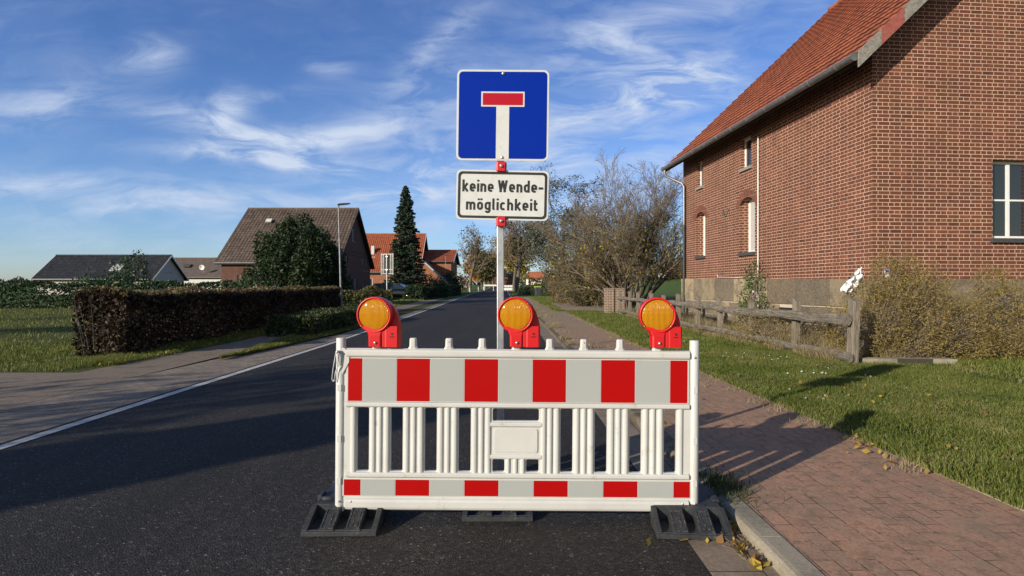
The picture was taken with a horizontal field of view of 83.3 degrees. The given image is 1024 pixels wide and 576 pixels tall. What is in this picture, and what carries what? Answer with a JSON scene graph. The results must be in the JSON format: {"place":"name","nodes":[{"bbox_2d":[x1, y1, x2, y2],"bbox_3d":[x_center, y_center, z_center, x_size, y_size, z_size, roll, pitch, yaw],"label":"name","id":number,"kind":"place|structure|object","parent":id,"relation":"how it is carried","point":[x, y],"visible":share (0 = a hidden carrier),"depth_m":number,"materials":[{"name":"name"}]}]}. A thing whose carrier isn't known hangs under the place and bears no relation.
{"place":"outdoors","nodes":[
{"label":"outdoors","id":0,"kind":"place"},
{"bbox_2d":[0,340,132,371],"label":"lawn","id":1,"kind":"structure","parent":0,"point":[25,364],"depth_m":10.96,"materials":[{"name":"green plant"}]},
{"bbox_2d":[0,373,149,408],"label":"driveway","id":2,"kind":"structure","parent":0,"point":[18,388],"depth_m":8.15,"materials":[{"name":"grey concrete"}]},
{"bbox_2d":[0,301,216,360],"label":"lawn","id":3,"kind":"structure","parent":0,"point":[32,324],"depth_m":19.82,"materials":[{"name":"green plant"}]},
{"bbox_2d":[0,335,335,430],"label":"roadside paving","id":4,"kind":"structure","parent":0,"point":[20,414],"depth_m":7.61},
{"bbox_2d":[59,327,286,365],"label":"hedge foot grass","id":5,"kind":"structure","parent":0,"point":[159,351],"depth_m":12.15,"materials":[{"name":"green plant"}]},
{"bbox_2d":[0,297,459,442],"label":"roadside setts","id":6,"kind":"structure","parent":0,"point":[9,434],"depth_m":7.25,"materials":[{"name":"grey stone"}]},
{"bbox_2d":[79,297,447,372],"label":"path","id":7,"kind":"structure","parent":0,"point":[155,364],"depth_m":11.20,"materials":[{"name":"grey concrete"}]},
{"bbox_2d":[219,323,360,358],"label":"island grass","id":8,"kind":"structure","parent":0,"point":[279,343],"depth_m":14.26,"materials":[{"name":"green plant"}]},
{"bbox_2d":[0,287,711,575],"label":"road","id":9,"kind":"structure","parent":0,"point":[233,475],"depth_m":3.68,"materials":[{"name":"grey asphalt"}]},
{"bbox_2d":[0,287,491,449],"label":"edge line","id":10,"kind":"object","parent":9,"relation":"on","point":[19,441],"visible":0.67,"depth_m":6.80,"materials":[{"name":"paint"}]},
{"bbox_2d":[301,481,386,536],"bbox_3d":[-0.952,1.291,3.535,0.410,0.125,0.800,0,0,-1],"label":"barrier foot","id":11,"kind":"object","parent":9,"relation":"on","point":[326,517],"visible":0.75,"depth_m":3.24},
{"bbox_2d":[331,337,698,511],"bbox_3d":[0.023,0.796,3.329,2.118,1.004,0.087,0,0,0],"label":"road barrier","id":12,"kind":"object","parent":11,"relation":"on","point":[482,382],"visible":0.91,"depth_m":3.32,"materials":[{"name":"white plastic"}]},
{"bbox_2d":[356,297,401,346],"bbox_3d":[-0.771,0.195,3.337,0.246,0.288,0.115,0,0,0],"label":"warning light","id":13,"kind":"object","parent":12,"relation":"attached to","point":[379,320],"visible":1,"depth_m":3.30,"materials":[{"name":"orange"}]},
{"bbox_2d":[497,297,539,346],"bbox_3d":[0.039,0.195,3.337,0.246,0.288,0.115,0,0,0],"label":"warning light","id":14,"kind":"object","parent":12,"relation":"attached to","point":[518,319],"visible":1,"depth_m":3.30,"materials":[{"name":"plastic"}]},
{"bbox_2d":[638,297,681,347],"bbox_3d":[0.855,0.198,3.337,0.246,0.288,0.115,0,0,0],"label":"warning light","id":15,"kind":"object","parent":12,"relation":"attached to","point":[659,320],"visible":1,"depth_m":3.30,"materials":[{"name":"plastic"}]},
{"bbox_2d":[462,510,532,521],"bbox_3d":[-0.086,1.291,3.735,0.410,0.125,0.800,0,0,-1],"label":"barrier foot","id":16,"kind":"object","parent":9,"relation":"on","point":[492,516],"visible":0.3,"depth_m":3.35},
{"bbox_2d":[497,227,503,470],"bbox_3d":[-0.076,-0.037,3.790,0.048,2.735,0.048,0,0,0],"label":"sign pole","id":17,"kind":"object","parent":16,"relation":"on","point":[500,297],"visible":0.32,"depth_m":3.77,"materials":[{"name":"metal"}]},
{"bbox_2d":[496,216,506,226],"bbox_3d":[-0.070,-0.432,3.767,0.068,0.064,0.101,0,0,0],"label":"sign clamp","id":18,"kind":"object","parent":17,"relation":"attached to","point":[501,221],"visible":0.99,"depth_m":3.73,"materials":[{"name":"plastic"}]},
{"bbox_2d":[496,161,506,171],"bbox_3d":[-0.070,-0.789,3.767,0.068,0.064,0.101,2,0,0],"label":"sign clamp","id":19,"kind":"object","parent":17,"relation":"attached to","point":[501,166],"visible":0.89,"depth_m":3.73,"materials":[{"name":"plastic"}]},
{"bbox_2d":[456,70,548,160],"bbox_3d":[-0.060,-1.125,3.750,0.600,0.592,0.021,1,0,1],"label":"dead end sign","id":20,"kind":"object","parent":17,"relation":"attached to","point":[502,115],"visible":1,"depth_m":3.75,"materials":[{"name":"metal"}]},
{"bbox_2d":[456,170,548,220],"bbox_3d":[-0.063,-0.604,3.754,0.600,0.325,0.013,1,0,1],"label":"supplementary sign","id":21,"kind":"object","parent":17,"relation":"attached to","point":[507,194],"visible":0.98,"depth_m":3.75,"materials":[{"name":"white metal"}]},
{"bbox_2d":[0,0,837,284],"label":"sky","id":22,"kind":"structure","parent":0,"point":[153,127],"materials":[{"name":"blue"}]},
{"bbox_2d":[0,278,1023,573],"bbox_3d":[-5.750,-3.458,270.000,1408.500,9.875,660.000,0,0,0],"label":"ground","id":23,"kind":"structure","parent":0,"point":[668,290],"depth_m":20.18,"materials":[{"name":"green plant"}]},
{"bbox_2d":[30,255,188,294],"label":"rendered bungalow","id":24,"kind":"object","parent":23,"relation":"on","point":[57,269],"visible":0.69,"depth_m":77.22,"materials":[{"name":"grey tile"}]},
{"bbox_2d":[70,248,154,294],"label":"conifer shrub","id":25,"kind":"object","parent":23,"relation":"on","point":[115,277],"visible":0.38,"depth_m":41.83,"materials":[{"name":"green plant"}]},
{"bbox_2d":[92,334,132,355],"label":"dry tuft","id":26,"kind":"object","parent":23,"relation":"on","point":[112,344],"visible":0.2,"depth_m":11.62,"materials":[{"name":"plant"}]},
{"bbox_2d":[0,280,259,308],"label":"green hedge","id":27,"kind":"object","parent":23,"relation":"on","point":[23,285],"visible":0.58,"depth_m":33.64,"materials":[{"name":"green plant"}]},
{"bbox_2d":[175,258,220,288],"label":"long grey roofed house","id":28,"kind":"structure","parent":23,"relation":"on","point":[197,270],"depth_m":93.25,"materials":[{"name":"brown tile"}]},
{"bbox_2d":[71,285,341,356],"bbox_3d":[-8.268,0.631,18.907,1.225,1.561,15.350,0,0,-1],"label":"beech hedge","id":29,"kind":"object","parent":23,"relation":"on","point":[141,320],"visible":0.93,"depth_m":13.45,"materials":[{"name":"brown plant"}]},
{"bbox_2d":[227,269,283,306],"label":"garden shrub","id":30,"kind":"object","parent":23,"relation":"on","point":[251,280],"visible":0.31,"depth_m":33.10,"materials":[{"name":"green plant"}]},
{"bbox_2d":[214,208,374,299],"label":"brick house","id":31,"kind":"structure","parent":23,"relation":"on","point":[236,256],"depth_m":51.57,"materials":[{"name":"brown brick"}]},
{"bbox_2d":[239,210,353,305],"bbox_3d":[-13.820,-1.711,37.343,6.953,6.762,6.359,0,0,0],"label":"yew tree","id":32,"kind":"object","parent":23,"relation":"on","point":[311,251],"visible":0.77,"depth_m":35.97,"materials":[{"name":"green plant"}]},
{"bbox_2d":[264,303,359,336],"bbox_3d":[-5.934,0.981,19.647,1.562,0.798,7.802,0,0,3],"label":"hedge","id":33,"kind":"object","parent":23,"relation":"on","point":[316,320],"visible":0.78,"depth_m":16.67,"materials":[{"name":"green plant"}]},
{"bbox_2d":[0,275,645,284],"bbox_3d":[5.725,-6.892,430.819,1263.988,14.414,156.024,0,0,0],"label":"wood","id":34,"kind":"object","parent":23,"relation":"on","point":[22,278],"visible":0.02,"depth_m":464.96,"materials":[{"name":"green plant"}]},
{"bbox_2d":[337,203,349,305],"bbox_3d":[-7.888,-1.329,27.224,0.585,5.362,0.200,-1,0,-8],"label":"street lamp","id":35,"kind":"object","parent":23,"relation":"on","point":[339,204],"visible":0.73,"depth_m":27.15,"materials":[{"name":"metal"}]},
{"bbox_2d":[338,285,392,305],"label":"olive hedge","id":36,"kind":"object","parent":23,"relation":"on","point":[348,296],"visible":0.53,"depth_m":29.54,"materials":[{"name":"green plant"}]},
{"bbox_2d":[381,253,392,289],"bbox_3d":[-7.606,-0.361,35.014,0.818,3.500,0.115,0,0,14],"label":"back of sign","id":37,"kind":"object","parent":23,"relation":"on","point":[386,264],"visible":0.88,"depth_m":35.02,"materials":[{"name":"metal"}]},
{"bbox_2d":[372,283,419,298],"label":"parked car","id":38,"kind":"object","parent":23,"relation":"on","point":[398,289],"visible":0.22,"depth_m":52.24,"materials":[{"name":"black paint"}]},
{"bbox_2d":[366,233,427,284],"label":"orange roofed house","id":39,"kind":"structure","parent":23,"relation":"on","point":[379,243],"depth_m":78.48,"materials":[{"name":"tile"}]},
{"bbox_2d":[383,185,428,284],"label":"spruce tree","id":40,"kind":"object","parent":23,"relation":"on","point":[406,261],"visible":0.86,"depth_m":67.30,"materials":[{"name":"green plant"}]},
{"bbox_2d":[392,298,429,305],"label":"verge","id":41,"kind":"structure","parent":23,"relation":"on","point":[402,302],"depth_m":44.79,"materials":[{"name":"green plant"}]},
{"bbox_2d":[402,283,447,299],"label":"dark hedge","id":42,"kind":"object","parent":23,"relation":"on","point":[426,292],"visible":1,"depth_m":51.51,"materials":[{"name":"green plant"}]},
{"bbox_2d":[418,272,452,295],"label":"verge shrub","id":43,"kind":"object","parent":23,"relation":"on","point":[449,291],"visible":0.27,"depth_m":61.44,"materials":[{"name":"green plant"}]},
{"bbox_2d":[414,250,459,284],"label":"brick annexe","id":44,"kind":"structure","parent":23,"relation":"on","point":[434,263],"depth_m":78.50,"materials":[{"name":"orange brick"}]},
{"bbox_2d":[441,269,466,294],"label":"dark bush","id":45,"kind":"object","parent":23,"relation":"on","point":[452,276],"visible":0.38,"depth_m":76.36,"materials":[{"name":"green plant"}]},
{"bbox_2d":[447,284,461,295],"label":"dark hedge","id":46,"kind":"object","parent":23,"relation":"on","point":[456,290],"visible":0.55,"depth_m":68.54,"materials":[{"name":"green plant"}]},
{"bbox_2d":[457,269,472,289],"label":"bush","id":47,"kind":"object","parent":23,"relation":"on","point":[464,280],"visible":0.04,"depth_m":124.76,"materials":[{"name":"plant"}]},
{"bbox_2d":[457,222,496,290],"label":"bare tree","id":48,"kind":"object","parent":23,"relation":"on","point":[475,245],"visible":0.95,"depth_m":111.96,"materials":[{"name":"brown plant"}]},
{"bbox_2d":[462,254,491,289],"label":"autumn tree","id":49,"kind":"object","parent":23,"relation":"on","point":[475,277],"visible":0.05,"depth_m":139.79,"materials":[{"name":"orange plant"}]},
{"bbox_2d":[461,243,496,288],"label":"autumn tree","id":50,"kind":"object","parent":23,"relation":"on","point":[491,250],"visible":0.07,"depth_m":153.84,"materials":[{"name":"brown plant"}]},
{"bbox_2d":[467,250,496,289],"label":"autumn tree","id":51,"kind":"object","parent":23,"relation":"on","point":[487,273],"visible":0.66,"depth_m":126.94,"materials":[{"name":"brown plant"}]},
{"bbox_2d":[487,255,496,286],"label":"autumn tree","id":52,"kind":"object","parent":23,"relation":"on","point":[492,282],"visible":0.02,"depth_m":205.25,"materials":[{"name":"plant"}]},
{"bbox_2d":[487,268,513,286],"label":"house","id":53,"kind":"structure","parent":23,"relation":"on","point":[508,278],"depth_m":215.00,"materials":[{"name":"brick"}]},
{"bbox_2d":[504,285,511,290],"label":"white barrier","id":54,"kind":"object","parent":23,"relation":"on","point":[505,288],"visible":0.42,"depth_m":111.96,"materials":[{"name":"white plastic"}]},
{"bbox_2d":[490,232,535,283],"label":"avenue tree","id":55,"kind":"object","parent":23,"relation":"on","point":[511,268],"visible":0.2,"depth_m":123.61,"materials":[{"name":"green plant"}]},
{"bbox_2d":[484,220,542,291],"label":"avenue tree","id":56,"kind":"object","parent":23,"relation":"on","point":[511,230],"visible":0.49,"depth_m":90.22,"materials":[{"name":"brown plant"}]},
{"bbox_2d":[510,235,523,256],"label":"ivy","id":57,"kind":"object","parent":56,"relation":"attached to","point":[513,251],"visible":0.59,"depth_m":90.67,"materials":[{"name":"green plant"}]},
{"bbox_2d":[494,221,541,290],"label":"avenue tree","id":58,"kind":"object","parent":23,"relation":"on","point":[515,272],"visible":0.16,"depth_m":103.72,"materials":[{"name":"brown plant"}]},
{"bbox_2d":[516,282,555,295],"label":"roadside shrub","id":59,"kind":"object","parent":23,"relation":"on","point":[527,291],"visible":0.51,"depth_m":67.35,"materials":[{"name":"green plant"}]},
{"bbox_2d":[525,271,547,284],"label":"distant house","id":60,"kind":"structure","parent":23,"relation":"on","point":[537,273],"depth_m":303.50,"materials":[{"name":"red tile"}]},
{"bbox_2d":[534,286,540,295],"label":"wheelie bin","id":61,"kind":"object","parent":23,"relation":"on","point":[537,290],"visible":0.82,"depth_m":60.74,"materials":[{"name":"plastic"}]},
{"bbox_2d":[528,277,549,290],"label":"brown hedge","id":62,"kind":"object","parent":23,"relation":"on","point":[537,280],"visible":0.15,"depth_m":117.10,"materials":[{"name":"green plant"}]},
{"bbox_2d":[87,332,1011,569],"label":"fallen leaves","id":63,"kind":"object","parent":23,"relation":"on","point":[755,562],"visible":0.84,"depth_m":3.99,"materials":[{"name":"brown plant"}]},
{"bbox_2d":[504,161,610,301],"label":"old fruit tree","id":64,"kind":"object","parent":23,"relation":"on","point":[538,245],"visible":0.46,"depth_m":42.86,"materials":[{"name":"brown plant"}]},
{"bbox_2d":[546,263,601,304],"bbox_3d":[4.729,-0.500,38.845,4.831,3.356,6.914,0,0,-29],"label":"garden shrub","id":65,"kind":"object","parent":23,"relation":"on","point":[554,298],"visible":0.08,"depth_m":39.15,"materials":[{"name":"brown plant"}]},
{"bbox_2d":[530,235,627,305],"bbox_3d":[4.502,-1.191,35.568,6.074,4.906,6.072,0,0,38],"label":"twiggy shrub","id":66,"kind":"object","parent":23,"relation":"on","point":[559,278],"visible":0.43,"depth_m":34.70,"materials":[{"name":"brown plant"}]},
{"bbox_2d":[553,245,640,300],"bbox_3d":[5.734,-1.131,38.590,6.396,5.276,6.170,0,0,0],"label":"twiggy shrub","id":67,"kind":"object","parent":23,"relation":"on","point":[583,270],"depth_m":38.40,"materials":[{"name":"brown plant"}]},
{"bbox_2d":[527,147,682,309],"bbox_3d":[5.988,-2.834,30.144,9.888,8.313,9.852,0,0,37],"label":"multi stemmed tree","id":68,"kind":"object","parent":23,"relation":"on","point":[634,242],"visible":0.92,"depth_m":29.24,"materials":[{"name":"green plant"}]},
{"bbox_2d":[581,272,633,306],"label":"yellowing shrub","id":69,"kind":"object","parent":23,"relation":"on","point":[592,297],"visible":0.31,"depth_m":33.52,"materials":[{"name":"green plant"}]},
{"bbox_2d":[539,322,780,575],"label":"gutter","id":70,"kind":"object","parent":23,"relation":"on","point":[717,559],"visible":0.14,"depth_m":2.98,"materials":[{"name":"grey concrete"}]},
{"bbox_2d":[649,484,734,540],"bbox_3d":[1.013,1.288,3.484,0.410,0.125,0.800,0,0,4],"label":"barrier foot","id":71,"kind":"object","parent":70,"relation":"on","point":[705,517],"visible":0.73,"depth_m":3.21},
{"bbox_2d":[721,426,921,561],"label":"litter stalks","id":72,"kind":"object","parent":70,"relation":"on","point":[812,460],"visible":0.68,"depth_m":3.95,"materials":[{"name":"brown plant"}]},
{"bbox_2d":[661,255,682,278],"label":"tree","id":73,"kind":"object","parent":23,"relation":"on","point":[676,271],"visible":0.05,"depth_m":130.76,"materials":[{"name":"brown plant"}]},
{"bbox_2d":[538,317,824,575],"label":"kerb","id":74,"kind":"structure","parent":23,"relation":"on","point":[783,556],"depth_m":3.08,"materials":[{"name":"concrete"}]},
{"bbox_2d":[661,0,1023,352],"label":"brick farmhouse","id":75,"kind":"object","parent":23,"relation":"on","point":[829,151],"visible":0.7,"depth_m":11.89,"materials":[{"name":"red brick"}]},
{"bbox_2d":[695,162,702,190],"bbox_3d":[6.512,-3.862,19.810,0.210,0.935,0.545,0,0,-5],"label":"window","id":76,"kind":"structure","parent":75,"relation":"in","point":[701,164],"depth_m":19.96,"materials":[{"name":"white glass"}]},
{"bbox_2d":[695,215,704,258],"bbox_3d":[6.583,-1.790,19.766,0.345,1.580,0.756,0,0,-5],"label":"window","id":77,"kind":"structure","parent":75,"relation":"in","point":[698,257],"depth_m":20.04,"materials":[{"name":"white glass"}]},
{"bbox_2d":[739,137,751,172],"bbox_3d":[6.791,-3.857,16.596,0.210,0.945,0.676,0,0,-5],"label":"window","id":78,"kind":"structure","parent":75,"relation":"in","point":[748,165],"depth_m":16.71,"materials":[{"name":"white glass"}]},
{"bbox_2d":[738,199,754,255],"bbox_3d":[6.867,-1.755,16.546,0.345,1.650,0.873,0,0,-5],"label":"window","id":79,"kind":"structure","parent":75,"relation":"in","point":[751,204],"depth_m":16.74,"materials":[{"name":"white glass"}]},
{"bbox_2d":[990,161,1023,242],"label":"window","id":80,"kind":"structure","parent":75,"relation":"in","point":[1007,177],"depth_m":11.91,"materials":[{"name":"white glass"}]},
{"bbox_2d":[815,246,1023,362],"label":"dry bush","id":81,"kind":"object","parent":23,"relation":"on","point":[932,337],"visible":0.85,"depth_m":10.40,"materials":[{"name":"beige plant"}]},
{"bbox_2d":[840,267,862,291],"bbox_3d":[6.366,-0.159,10.748,0.404,0.487,0.175,0,0,0],"label":"plastic sheet","id":82,"kind":"object","parent":81,"relation":"on","point":[854,277],"visible":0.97,"depth_m":10.74,"materials":[{"name":"white plastic"}]},
{"bbox_2d":[893,352,1023,384],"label":"verge grass","id":83,"kind":"structure","parent":23,"relation":"on","point":[1008,364],"depth_m":9.36,"materials":[{"name":"green plant"}]},
{"bbox_2d":[527,296,566,310],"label":"verge grass","id":84,"kind":"structure","parent":0,"point":[543,300],"depth_m":42.06,"materials":[{"name":"green plant"}]},
{"bbox_2d":[553,303,603,311],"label":"driveway","id":85,"kind":"structure","parent":0,"point":[565,306],"depth_m":33.24,"materials":[{"name":"grey concrete"}]},
{"bbox_2d":[625,311,863,361],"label":"fence foot grass","id":86,"kind":"structure","parent":0,"point":[818,354],"depth_m":11.73,"materials":[{"name":"plant"}]},
{"bbox_2d":[522,297,1023,575],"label":"pavement","id":87,"kind":"structure","parent":0,"point":[848,514],"depth_m":3.57,"materials":[{"name":"red brick"}]},
{"bbox_2d":[530,302,600,347],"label":"kerb weeds","id":88,"kind":"object","parent":87,"relation":"on","point":[558,326],"visible":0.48,"depth_m":18.26,"materials":[{"name":"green plant"}]},
{"bbox_2d":[534,303,763,401],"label":"pavement weeds","id":89,"kind":"object","parent":87,"relation":"on","point":[625,343],"visible":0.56,"depth_m":14.38,"materials":[{"name":"green plant"}]},
{"bbox_2d":[698,459,784,509],"bbox_3d":[1.449,1.265,3.791,0.528,0.091,0.935,0,0,0],"label":"kerb plant","id":90,"kind":"object","parent":87,"relation":"on","point":[714,481],"visible":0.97,"depth_m":3.73,"materials":[{"name":"green plant"}]},
{"bbox_2d":[600,327,1023,510],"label":"pavement edging","id":91,"kind":"object","parent":87,"relation":"on","point":[887,451],"visible":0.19,"depth_m":4.32,"materials":[{"name":"concrete"}]},
{"bbox_2d":[592,320,1023,509],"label":"grass verge ground","id":92,"kind":"structure","parent":0,"point":[993,375],"depth_m":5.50,"materials":[{"name":"green plant"}]},
{"bbox_2d":[604,288,614,312],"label":"brick pillar","id":93,"kind":"structure","parent":92,"relation":"on","point":[608,300],"depth_m":26.80,"materials":[{"name":"beige brick"}]},
{"bbox_2d":[614,288,624,312],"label":"brick pillar","id":94,"kind":"structure","parent":92,"relation":"on","point":[616,301],"depth_m":26.71,"materials":[{"name":"beige brick"}]},
{"bbox_2d":[564,309,783,346],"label":"verge grass","id":95,"kind":"structure","parent":92,"relation":"on","point":[622,321],"depth_m":16.54,"materials":[{"name":"green plant"}]},
{"bbox_2d":[617,291,860,363],"bbox_3d":[5.282,0.833,17.814,0.268,1.421,16.409,0,0,-3],"label":"wooden fence","id":96,"kind":"object","parent":92,"relation":"on","point":[850,319],"visible":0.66,"depth_m":11.61,"materials":[{"name":"brown wood"}]},
{"bbox_2d":[736,255,773,329],"bbox_3d":[6.534,0.204,15.670,0.886,2.224,2.057,0,0,15],"label":"climbing shrub","id":97,"kind":"object","parent":92,"relation":"on","point":[745,302],"visible":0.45,"depth_m":15.53,"materials":[{"name":"green plant"}]},
{"bbox_2d":[626,304,910,357],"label":"dry weeds","id":98,"kind":"object","parent":92,"relation":"on","point":[713,323],"visible":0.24,"depth_m":12.06,"materials":[{"name":"brown plant"}]},
{"bbox_2d":[719,307,832,346],"bbox_3d":[5.740,0.866,12.828,1.329,0.960,3.696,0,0,-13],"label":"lavender bush","id":99,"kind":"object","parent":92,"relation":"on","point":[759,327],"visible":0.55,"depth_m":12.62,"materials":[{"name":"green plant"}]},
{"bbox_2d":[567,314,1009,491],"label":"dry edge grass","id":100,"kind":"structure","parent":92,"relation":"on","point":[763,400],"depth_m":5.68,"materials":[{"name":"plant"}]},
{"bbox_2d":[571,313,1023,434],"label":"pale grass","id":101,"kind":"structure","parent":92,"relation":"on","point":[892,391],"depth_m":6.46,"materials":[{"name":"plant"}]},
{"bbox_2d":[735,352,871,398],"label":"daisies","id":102,"kind":"object","parent":92,"relation":"on","point":[801,371],"visible":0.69,"depth_m":8.42,"materials":[{"name":"white plant"}]},
{"bbox_2d":[645,340,1020,487],"bbox_3d":[4.700,1.261,8.297,3.548,0.048,11.419,0,0,0],"label":"clover","id":103,"kind":"object","parent":92,"relation":"on","point":[949,394],"visible":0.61,"depth_m":6.66,"materials":[{"name":"green plant"}]},
{"bbox_2d":[858,357,957,364],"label":"edging block","id":104,"kind":"structure","parent":92,"relation":"on","point":[907,360],"depth_m":9.78,"materials":[{"name":"concrete"}]}
]}

